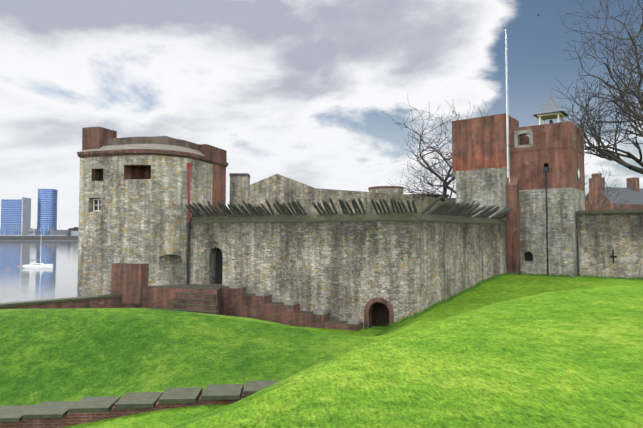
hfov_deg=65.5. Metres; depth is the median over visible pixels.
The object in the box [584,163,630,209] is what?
tree
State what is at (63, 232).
waterfront buildings
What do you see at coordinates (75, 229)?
bank trees
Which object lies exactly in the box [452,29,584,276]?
gatehouse
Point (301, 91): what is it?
sky
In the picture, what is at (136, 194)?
tower
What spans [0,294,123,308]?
river wall
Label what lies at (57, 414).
stepped ditch wall
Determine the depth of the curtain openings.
29.53 m
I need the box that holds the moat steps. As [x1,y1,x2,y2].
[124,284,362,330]
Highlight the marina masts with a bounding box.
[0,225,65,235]
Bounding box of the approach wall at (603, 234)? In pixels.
[578,209,642,278]
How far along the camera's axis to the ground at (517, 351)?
10.00 m
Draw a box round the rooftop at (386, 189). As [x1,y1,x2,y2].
[368,186,448,196]
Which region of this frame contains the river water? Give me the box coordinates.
[0,241,77,302]
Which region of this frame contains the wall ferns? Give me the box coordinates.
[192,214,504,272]
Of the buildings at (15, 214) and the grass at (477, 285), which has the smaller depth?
the grass at (477, 285)
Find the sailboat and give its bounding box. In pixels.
[22,245,52,267]
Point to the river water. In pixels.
(59, 279)
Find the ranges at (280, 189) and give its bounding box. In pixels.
[229,173,455,214]
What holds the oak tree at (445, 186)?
on the ground at (517, 351)
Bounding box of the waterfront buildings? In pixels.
[0,228,77,235]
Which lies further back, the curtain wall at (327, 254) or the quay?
the quay
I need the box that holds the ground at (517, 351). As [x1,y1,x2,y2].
[0,275,642,427]
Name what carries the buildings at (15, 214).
on the quay
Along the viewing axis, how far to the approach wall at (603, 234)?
36.67 m
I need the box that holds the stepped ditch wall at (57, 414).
[0,376,288,427]
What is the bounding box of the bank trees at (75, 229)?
[68,227,78,230]
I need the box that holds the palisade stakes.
[185,196,513,218]
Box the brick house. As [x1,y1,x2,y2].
[585,173,642,210]
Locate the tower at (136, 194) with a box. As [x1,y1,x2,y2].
[77,127,227,304]
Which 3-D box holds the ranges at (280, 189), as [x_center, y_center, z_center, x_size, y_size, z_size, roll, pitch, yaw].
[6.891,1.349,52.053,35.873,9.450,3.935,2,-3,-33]
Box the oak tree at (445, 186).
[384,99,515,202]
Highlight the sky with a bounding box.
[0,0,642,229]
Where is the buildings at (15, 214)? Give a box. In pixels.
[0,189,57,234]
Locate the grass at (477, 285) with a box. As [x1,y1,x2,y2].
[365,272,642,329]
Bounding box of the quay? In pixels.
[0,236,77,240]
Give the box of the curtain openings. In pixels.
[215,248,393,327]
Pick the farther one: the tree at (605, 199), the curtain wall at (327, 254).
the tree at (605, 199)
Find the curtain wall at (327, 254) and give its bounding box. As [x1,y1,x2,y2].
[189,212,506,327]
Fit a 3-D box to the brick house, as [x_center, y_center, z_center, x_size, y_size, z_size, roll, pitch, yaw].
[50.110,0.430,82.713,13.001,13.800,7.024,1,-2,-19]
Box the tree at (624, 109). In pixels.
[554,0,642,173]
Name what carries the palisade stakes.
on the curtain wall at (327, 254)
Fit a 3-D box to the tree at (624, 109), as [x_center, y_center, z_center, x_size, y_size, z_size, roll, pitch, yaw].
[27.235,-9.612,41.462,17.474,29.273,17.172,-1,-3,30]
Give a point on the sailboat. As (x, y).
(37, 265)

